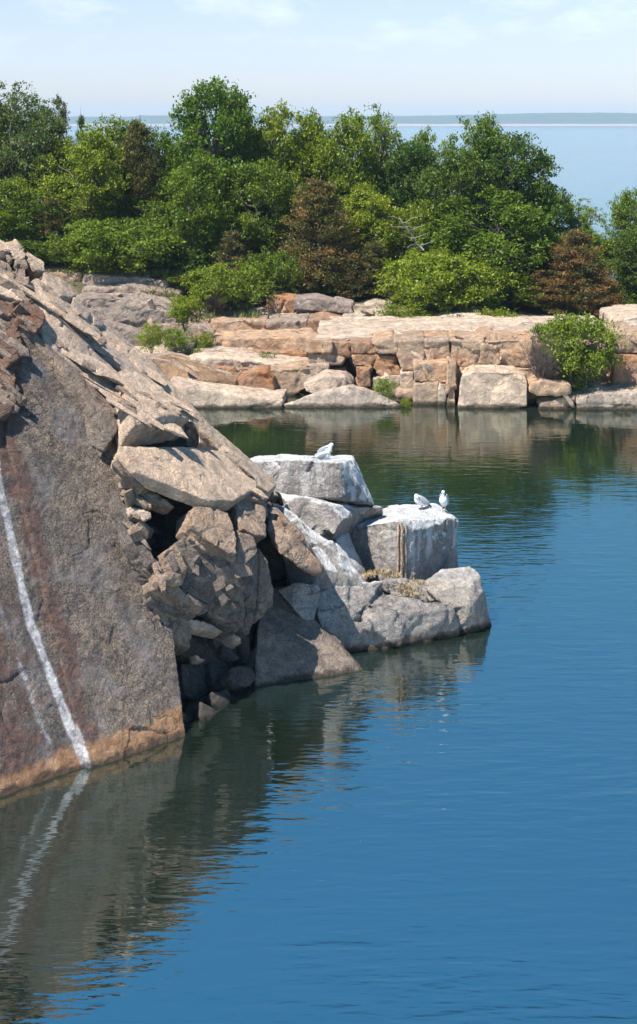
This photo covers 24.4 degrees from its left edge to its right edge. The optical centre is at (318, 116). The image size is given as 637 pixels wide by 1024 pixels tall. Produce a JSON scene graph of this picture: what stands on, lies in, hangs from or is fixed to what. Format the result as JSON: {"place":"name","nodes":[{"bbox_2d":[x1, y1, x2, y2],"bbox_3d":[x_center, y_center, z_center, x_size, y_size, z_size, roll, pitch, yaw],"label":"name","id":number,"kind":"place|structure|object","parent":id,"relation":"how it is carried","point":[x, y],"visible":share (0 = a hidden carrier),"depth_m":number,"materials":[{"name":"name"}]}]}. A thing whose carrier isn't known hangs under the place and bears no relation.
{"place":"outdoors","nodes":[
{"label":"outdoors","id":0,"kind":"place"},
{"bbox_2d":[0,239,286,796],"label":"cliff","id":1,"kind":"structure","parent":0,"point":[143,573],"depth_m":32.64,"materials":[{"name":"stone"}]},
{"bbox_2d":[0,391,636,1023],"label":"quarry water","id":2,"kind":"structure","parent":0,"point":[438,831],"depth_m":27.48,"materials":[{"name":"blue liquid"}]},
{"bbox_2d":[253,586,362,687],"bbox_3d":[-0.580,12.546,35.231,2.907,2.164,2.534,0,0,-22],"label":"rock block","id":3,"kind":"object","parent":2,"relation":"in","point":[291,644],"visible":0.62,"depth_m":34.52,"materials":[{"name":"grey stone"}]},
{"bbox_2d":[267,489,459,652],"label":"promontory","id":4,"kind":"structure","parent":2,"relation":"in","point":[328,587],"depth_m":36.39,"materials":[{"name":"grey stone"}]},
{"bbox_2d":[250,454,373,507],"bbox_3d":[-0.133,10.099,39.874,3.515,2.214,3.174,0,0,0],"label":"rock block","id":5,"kind":"object","parent":4,"relation":"on","point":[338,478],"visible":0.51,"depth_m":38.69,"materials":[{"name":"stone"}]},
{"bbox_2d":[312,450,331,459],"bbox_3d":[0.100,9.031,39.290,0.564,0.273,0.233,0,0,-15],"label":"gull","id":6,"kind":"object","parent":5,"relation":"on","point":[323,455],"visible":1,"depth_m":39.23,"materials":[{"name":"white"}]},
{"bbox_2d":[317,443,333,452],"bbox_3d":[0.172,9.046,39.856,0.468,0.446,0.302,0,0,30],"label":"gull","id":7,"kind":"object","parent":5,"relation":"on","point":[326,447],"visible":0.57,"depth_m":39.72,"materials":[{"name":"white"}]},
{"bbox_2d":[360,568,425,597],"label":"dry grass","id":8,"kind":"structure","parent":4,"relation":"on","point":[380,572],"depth_m":37.28,"materials":[{"name":"beige plant"}]},
{"bbox_2d":[350,503,458,601],"bbox_3d":[2.436,11.601,39.709,2.454,2.315,3.111,0,0,42],"label":"rock block","id":9,"kind":"object","parent":4,"relation":"on","point":[412,541],"visible":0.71,"depth_m":38.63,"materials":[{"name":"stone"}]},
{"bbox_2d":[414,494,431,509],"bbox_3d":[2.853,10.518,40.173,0.491,0.468,0.318,0,0,-10],"label":"gull","id":10,"kind":"object","parent":9,"relation":"on","point":[422,501],"visible":1,"depth_m":40.10,"materials":[{"name":"white"}]},
{"bbox_2d":[439,490,448,512],"bbox_3d":[3.384,10.391,39.804,0.247,0.611,0.405,0,0,15],"label":"gull","id":11,"kind":"object","parent":9,"relation":"on","point":[444,500],"visible":1,"depth_m":39.70,"materials":[{"name":"white"}]},
{"bbox_2d":[400,397,411,406],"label":"shrub","id":12,"kind":"object","parent":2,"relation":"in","point":[404,402],"visible":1,"depth_m":65.90,"materials":[{"name":"green plant"}]},
{"bbox_2d":[426,566,491,633],"bbox_3d":[3.677,12.682,37.826,1.574,1.917,1.813,0,0,22],"label":"rock block","id":13,"kind":"object","parent":2,"relation":"in","point":[459,590],"visible":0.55,"depth_m":37.31,"materials":[{"name":"grey stone"}]},
{"bbox_2d":[0,0,636,116],"label":"sky","id":14,"kind":"structure","parent":0,"point":[125,58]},
{"bbox_2d":[24,112,636,125],"bbox_3d":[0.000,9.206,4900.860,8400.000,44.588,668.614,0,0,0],"label":"shore","id":15,"kind":"structure","parent":0,"point":[576,119],"depth_m":4791.64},
{"bbox_2d":[45,261,627,390],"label":"ground","id":16,"kind":"structure","parent":0,"point":[76,287],"depth_m":80.15,"materials":[{"name":"soil"}]},
{"bbox_2d":[0,80,29,184],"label":"young tree","id":17,"kind":"object","parent":16,"relation":"on","point":[3,117],"visible":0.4,"depth_m":87.53,"materials":[{"name":"green plant"}]},
{"bbox_2d":[0,174,39,251],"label":"broadleaf tree","id":18,"kind":"object","parent":16,"relation":"on","point":[18,189],"visible":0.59,"depth_m":82.99,"materials":[{"name":"green plant"}]},
{"bbox_2d":[0,135,47,197],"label":"broadleaf tree","id":19,"kind":"object","parent":16,"relation":"on","point":[16,149],"visible":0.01,"depth_m":91.04,"materials":[{"name":"green plant"}]},
{"bbox_2d":[0,110,49,191],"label":"broadleaf tree","id":20,"kind":"object","parent":16,"relation":"on","point":[31,132],"visible":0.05,"depth_m":92.09,"materials":[{"name":"green plant"}]},
{"bbox_2d":[0,80,74,204],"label":"young tree","id":21,"kind":"object","parent":16,"relation":"on","point":[24,137],"visible":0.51,"depth_m":86.36,"materials":[{"name":"green plant"}]},
{"bbox_2d":[8,235,80,265],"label":"bush","id":22,"kind":"object","parent":16,"relation":"on","point":[44,258],"visible":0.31,"depth_m":80.95,"materials":[{"name":"green plant"}]},
{"bbox_2d":[1,193,90,254],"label":"broadleaf tree","id":23,"kind":"object","parent":16,"relation":"on","point":[34,209],"visible":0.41,"depth_m":82.39,"materials":[{"name":"green plant"}]},
{"bbox_2d":[25,196,72,266],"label":"cedar tree","id":24,"kind":"object","parent":16,"relation":"on","point":[52,222],"visible":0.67,"depth_m":82.19,"materials":[{"name":"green plant"}]},
{"bbox_2d":[45,93,77,171],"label":"young tree","id":25,"kind":"object","parent":16,"relation":"on","point":[63,107],"visible":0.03,"depth_m":91.02,"materials":[{"name":"green plant"}]},
{"bbox_2d":[73,114,85,192],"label":"cedar tree","id":26,"kind":"object","parent":16,"relation":"on","point":[80,122],"visible":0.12,"depth_m":91.92,"materials":[{"name":"green plant"}]},
{"bbox_2d":[28,123,136,259],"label":"broadleaf tree","id":27,"kind":"object","parent":16,"relation":"on","point":[84,163],"visible":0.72,"depth_m":84.10,"materials":[{"name":"green plant"}]},
{"bbox_2d":[38,214,186,275],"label":"bush","id":28,"kind":"object","parent":16,"relation":"on","point":[94,242],"visible":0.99,"depth_m":79.90,"materials":[{"name":"green plant"}]},
{"bbox_2d":[74,113,164,217],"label":"broadleaf tree","id":29,"kind":"object","parent":16,"relation":"on","point":[115,135],"visible":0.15,"depth_m":87.60,"materials":[{"name":"green plant"}]},
{"bbox_2d":[112,118,167,227],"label":"cedar tree","id":30,"kind":"object","parent":16,"relation":"on","point":[139,168],"visible":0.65,"depth_m":85.49,"materials":[{"name":"green plant"}]},
{"bbox_2d":[96,194,194,250],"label":"broadleaf tree","id":31,"kind":"object","parent":16,"relation":"on","point":[131,200],"visible":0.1,"depth_m":84.69,"materials":[{"name":"green plant"}]},
{"bbox_2d":[146,125,177,213],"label":"broadleaf tree","id":32,"kind":"object","parent":16,"relation":"on","point":[163,139],"visible":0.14,"depth_m":88.40,"materials":[{"name":"green plant"}]},
{"bbox_2d":[129,242,237,293],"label":"bush","id":33,"kind":"object","parent":16,"relation":"on","point":[178,266],"visible":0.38,"depth_m":82.08,"materials":[{"name":"green plant"}]},
{"bbox_2d":[134,147,240,291],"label":"broadleaf tree","id":34,"kind":"object","parent":16,"relation":"on","point":[200,200],"visible":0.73,"depth_m":82.93,"materials":[{"name":"green plant"}]},
{"bbox_2d":[147,74,272,233],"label":"broadleaf tree","id":35,"kind":"object","parent":16,"relation":"on","point":[195,130],"visible":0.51,"depth_m":87.02,"materials":[{"name":"green plant"}]},
{"bbox_2d":[202,289,230,313],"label":"bare shrub","id":36,"kind":"object","parent":16,"relation":"on","point":[213,302],"visible":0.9,"depth_m":78.19,"materials":[{"name":"grey plant"}]},
{"bbox_2d":[177,257,278,314],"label":"bush","id":37,"kind":"object","parent":16,"relation":"on","point":[235,287],"visible":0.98,"depth_m":78.70,"materials":[{"name":"green plant"}]},
{"bbox_2d":[206,226,253,290],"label":"cedar tree","id":38,"kind":"object","parent":16,"relation":"on","point":[230,243],"visible":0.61,"depth_m":81.76,"materials":[{"name":"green plant"}]},
{"bbox_2d":[219,86,265,204],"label":"young tree","id":39,"kind":"object","parent":16,"relation":"on","point":[230,152],"visible":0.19,"depth_m":88.40,"materials":[{"name":"green plant"}]},
{"bbox_2d":[209,126,275,172],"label":"broadleaf tree","id":40,"kind":"object","parent":16,"relation":"on","point":[220,143],"depth_m":90.90,"materials":[{"name":"green plant"}]},
{"bbox_2d":[206,221,292,281],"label":"broadleaf tree","id":41,"kind":"object","parent":16,"relation":"on","point":[249,248],"visible":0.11,"depth_m":84.03,"materials":[{"name":"green plant"}]},
{"bbox_2d":[207,157,300,273],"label":"broadleaf tree","id":42,"kind":"object","parent":16,"relation":"on","point":[254,220],"visible":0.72,"depth_m":84.34,"materials":[{"name":"green plant"}]},
{"bbox_2d":[239,98,323,284],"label":"broadleaf tree","id":43,"kind":"object","parent":16,"relation":"on","point":[273,128],"visible":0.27,"depth_m":88.96,"materials":[{"name":"green plant"}]},
{"bbox_2d":[269,129,307,184],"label":"broadleaf tree","id":44,"kind":"object","parent":16,"relation":"on","point":[287,142],"depth_m":93.11,"materials":[{"name":"green plant"}]},
{"bbox_2d":[277,106,353,219],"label":"broadleaf tree","id":45,"kind":"object","parent":16,"relation":"on","point":[325,131],"visible":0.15,"depth_m":90.24,"materials":[{"name":"green plant"}]},
{"bbox_2d":[262,175,371,294],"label":"cedar tree","id":46,"kind":"object","parent":16,"relation":"on","point":[320,213],"visible":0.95,"depth_m":82.35,"materials":[{"name":"brown plant"}]},
{"bbox_2d":[273,185,405,275],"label":"broadleaf tree","id":47,"kind":"object","parent":16,"relation":"on","point":[346,196],"visible":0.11,"depth_m":86.77,"materials":[{"name":"green plant"}]},
{"bbox_2d":[295,105,386,252],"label":"broadleaf tree","id":48,"kind":"object","parent":16,"relation":"on","point":[346,179],"visible":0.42,"depth_m":88.90,"materials":[{"name":"green plant"}]},
{"bbox_2d":[295,276,394,298],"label":"bush","id":49,"kind":"object","parent":16,"relation":"on","point":[310,290],"visible":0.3,"depth_m":82.89,"materials":[{"name":"green plant"}]},
{"bbox_2d":[332,252,378,301],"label":"cedar tree","id":50,"kind":"object","parent":16,"relation":"on","point":[352,273],"visible":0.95,"depth_m":81.78,"materials":[{"name":"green plant"}]},
{"bbox_2d":[336,132,399,255],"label":"broadleaf tree","id":51,"kind":"object","parent":16,"relation":"on","point":[369,153],"depth_m":94.15,"materials":[{"name":"green plant"}]},
{"bbox_2d":[336,182,416,284],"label":"broadleaf tree","id":52,"kind":"object","parent":16,"relation":"on","point":[365,214],"visible":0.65,"depth_m":84.41,"materials":[{"name":"green plant"}]},
{"bbox_2d":[357,103,414,226],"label":"young tree","id":53,"kind":"object","parent":16,"relation":"on","point":[383,131],"visible":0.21,"depth_m":91.54,"materials":[{"name":"green plant"}]},
{"bbox_2d":[333,253,456,295],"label":"bush","id":54,"kind":"object","parent":16,"relation":"on","point":[379,272],"visible":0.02,"depth_m":83.72,"materials":[{"name":"green plant"}]},
{"bbox_2d":[369,138,446,255],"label":"broadleaf tree","id":55,"kind":"object","parent":16,"relation":"on","point":[408,162],"visible":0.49,"depth_m":88.94,"materials":[{"name":"green plant"}]},
{"bbox_2d":[397,196,463,261],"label":"broadleaf tree","id":56,"kind":"object","parent":16,"relation":"on","point":[417,220],"visible":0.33,"depth_m":84.29,"materials":[{"name":"green plant"}]},
{"bbox_2d":[408,124,458,246],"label":"broadleaf tree","id":57,"kind":"object","parent":16,"relation":"on","point":[423,137],"visible":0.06,"depth_m":92.33,"materials":[{"name":"green plant"}]},
{"bbox_2d":[417,303,464,315],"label":"bare shrub","id":58,"kind":"object","parent":16,"relation":"on","point":[434,310],"visible":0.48,"depth_m":79.04,"materials":[{"name":"grey plant"}]},
{"bbox_2d":[401,143,511,254],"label":"broadleaf tree","id":59,"kind":"object","parent":16,"relation":"on","point":[429,180],"visible":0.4,"depth_m":84.81,"materials":[{"name":"green plant"}]},
{"bbox_2d":[417,184,559,292],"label":"broadleaf tree","id":60,"kind":"object","parent":16,"relation":"on","point":[502,207],"visible":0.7,"depth_m":82.87,"materials":[{"name":"green plant"}]},
{"bbox_2d":[388,216,435,250],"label":"dead branch","id":61,"kind":"object","parent":60,"relation":"attached to","point":[407,229],"visible":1,"depth_m":82.44,"materials":[{"name":"grey plant"}]},
{"bbox_2d":[443,110,534,244],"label":"broadleaf tree","id":62,"kind":"object","parent":16,"relation":"on","point":[484,127],"visible":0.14,"depth_m":88.12,"materials":[{"name":"green plant"}]},
{"bbox_2d":[462,131,576,271],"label":"broadleaf tree","id":63,"kind":"object","parent":16,"relation":"on","point":[537,163],"visible":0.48,"depth_m":85.70,"materials":[{"name":"green plant"}]},
{"bbox_2d":[468,274,590,310],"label":"bush","id":64,"kind":"object","parent":16,"relation":"on","point":[513,291],"visible":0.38,"depth_m":81.58,"materials":[{"name":"green plant"}]},
{"bbox_2d":[504,220,576,302],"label":"broadleaf tree","id":65,"kind":"object","parent":16,"relation":"on","point":[531,272],"visible":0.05,"depth_m":85.41,"materials":[{"name":"green plant"}]},
{"bbox_2d":[508,268,583,314],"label":"cedar tree","id":66,"kind":"object","parent":16,"relation":"on","point":[549,275],"visible":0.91,"depth_m":81.12,"materials":[{"name":"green plant"}]},
{"bbox_2d":[510,183,584,268],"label":"broadleaf tree","id":67,"kind":"object","parent":16,"relation":"on","point":[568,209],"visible":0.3,"depth_m":85.45,"materials":[{"name":"green plant"}]},
{"bbox_2d":[533,228,617,314],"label":"cedar tree","id":68,"kind":"object","parent":16,"relation":"on","point":[583,272],"visible":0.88,"depth_m":81.49,"materials":[{"name":"brown plant"}]},
{"bbox_2d":[561,197,609,263],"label":"young tree","id":69,"kind":"object","parent":16,"relation":"on","point":[586,217],"visible":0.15,"depth_m":87.74,"materials":[{"name":"green plant"}]},
{"bbox_2d":[540,226,635,303],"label":"broadleaf tree","id":70,"kind":"object","parent":16,"relation":"on","point":[605,252],"visible":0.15,"depth_m":84.94,"materials":[{"name":"green plant"}]},
{"bbox_2d":[570,276,634,315],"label":"cedar tree","id":71,"kind":"object","parent":16,"relation":"on","point":[607,293],"visible":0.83,"depth_m":80.62,"materials":[{"name":"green plant"}]},
{"bbox_2d":[597,185,636,296],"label":"broadleaf tree","id":72,"kind":"object","parent":16,"relation":"on","point":[622,211],"visible":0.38,"depth_m":85.70,"materials":[{"name":"green plant"}]},
{"bbox_2d":[597,282,636,307],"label":"bush","id":73,"kind":"object","parent":16,"relation":"on","point":[630,301],"visible":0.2,"depth_m":82.59,"materials":[{"name":"green plant"}]},
{"bbox_2d":[604,224,636,303],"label":"broadleaf tree","id":74,"kind":"object","parent":16,"relation":"on","point":[627,243],"visible":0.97,"depth_m":82.46,"materials":[{"name":"green plant"}]},
{"bbox_2d":[39,264,636,409],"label":"rock ledge","id":75,"kind":"object","parent":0,"point":[423,360],"visible":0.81,"depth_m":69.31,"materials":[{"name":"beige stone"}]},
{"bbox_2d":[131,320,165,353],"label":"shrub","id":76,"kind":"object","parent":75,"relation":"on","point":[151,339],"visible":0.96,"depth_m":72.38,"materials":[{"name":"green plant"}]},
{"bbox_2d":[157,327,192,351],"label":"shrub","id":77,"kind":"object","parent":75,"relation":"on","point":[169,339],"visible":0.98,"depth_m":71.69,"materials":[{"name":"green plant"}]},
{"bbox_2d":[46,266,306,395],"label":"grass","id":78,"kind":"structure","parent":75,"relation":"on","point":[142,273],"depth_m":78.01,"materials":[{"name":"green plant"}]},
{"bbox_2d":[161,273,191,285],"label":"bush","id":79,"kind":"object","parent":75,"relation":"on","point":[171,278],"visible":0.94,"depth_m":79.68,"materials":[{"name":"green plant"}]},
{"bbox_2d":[163,294,205,330],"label":"shrub","id":80,"kind":"object","parent":75,"relation":"on","point":[183,306],"visible":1,"depth_m":72.88,"materials":[{"name":"green plant"}]},
{"bbox_2d":[188,331,213,347],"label":"shrub","id":81,"kind":"object","parent":75,"relation":"on","point":[203,341],"visible":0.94,"depth_m":72.29,"materials":[{"name":"green plant"}]},
{"bbox_2d":[242,246,306,299],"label":"bush","id":82,"kind":"object","parent":75,"relation":"on","point":[282,279],"visible":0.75,"depth_m":80.86,"materials":[{"name":"green plant"}]},
{"bbox_2d":[303,369,353,393],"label":"boulder","id":83,"kind":"object","parent":75,"relation":"on","point":[325,379],"visible":0.65,"depth_m":66.69,"materials":[{"name":"stone"}]},
{"bbox_2d":[283,384,400,407],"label":"boulder","id":84,"kind":"object","parent":75,"relation":"on","point":[350,396],"visible":0.56,"depth_m":65.81,"materials":[{"name":"stone"}]},
{"bbox_2d":[372,376,400,398],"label":"shrub","id":85,"kind":"object","parent":84,"relation":"on","point":[385,388],"visible":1,"depth_m":66.09,"materials":[{"name":"green plant"}]},
{"bbox_2d":[356,238,393,297],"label":"cedar tree","id":86,"kind":"object","parent":75,"relation":"on","point":[371,256],"visible":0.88,"depth_m":82.25,"materials":[{"name":"green plant"}]},
{"bbox_2d":[375,299,440,317],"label":"shrub","id":87,"kind":"object","parent":75,"relation":"on","point":[394,311],"visible":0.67,"depth_m":77.55,"materials":[{"name":"green plant"}]},
{"bbox_2d":[373,243,523,314],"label":"bush","id":88,"kind":"object","parent":75,"relation":"on","point":[447,286],"visible":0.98,"depth_m":78.68,"materials":[{"name":"green plant"}]},
{"bbox_2d":[434,307,481,316],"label":"boulder","id":89,"kind":"object","parent":75,"relation":"on","point":[456,314],"visible":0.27,"depth_m":77.86,"materials":[{"name":"stone"}]},
{"bbox_2d":[458,364,526,408],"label":"boulder","id":90,"kind":"object","parent":75,"relation":"on","point":[491,386],"visible":0.98,"depth_m":65.62,"materials":[{"name":"stone"}]},
{"bbox_2d":[475,306,518,317],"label":"shrub","id":91,"kind":"object","parent":75,"relation":"on","point":[500,312],"visible":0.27,"depth_m":77.08,"materials":[{"name":"green plant"}]},
{"bbox_2d":[527,374,571,395],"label":"boulder","id":92,"kind":"object","parent":75,"relation":"on","point":[546,387],"visible":0.82,"depth_m":65.33,"materials":[{"name":"beige stone"}]},
{"bbox_2d":[515,325,573,379],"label":"bare shrub","id":93,"kind":"object","parent":92,"relation":"on","point":[545,369],"visible":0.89,"depth_m":65.93,"materials":[{"name":"grey plant"}]},
{"bbox_2d":[528,316,577,357],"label":"shrub","id":94,"kind":"object","parent":75,"relation":"on","point":[536,328],"visible":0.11,"depth_m":68.47,"materials":[{"name":"green plant"}]},
{"bbox_2d":[529,310,628,390],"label":"shrub","id":95,"kind":"object","parent":75,"relation":"on","point":[596,359],"visible":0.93,"depth_m":66.04,"materials":[{"name":"green plant"}]},
{"bbox_2d":[624,320,636,326],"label":"boulder","id":96,"kind":"object","parent":75,"relation":"on","point":[634,322],"visible":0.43,"depth_m":70.68,"materials":[{"name":"stone"}]},
{"bbox_2d":[40,126,636,281],"bbox_3d":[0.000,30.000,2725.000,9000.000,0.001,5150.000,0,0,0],"label":"sea","id":97,"kind":"structure","parent":0,"point":[598,164],"depth_m":1224.34,"materials":[{"name":"liquid"}]}
]}

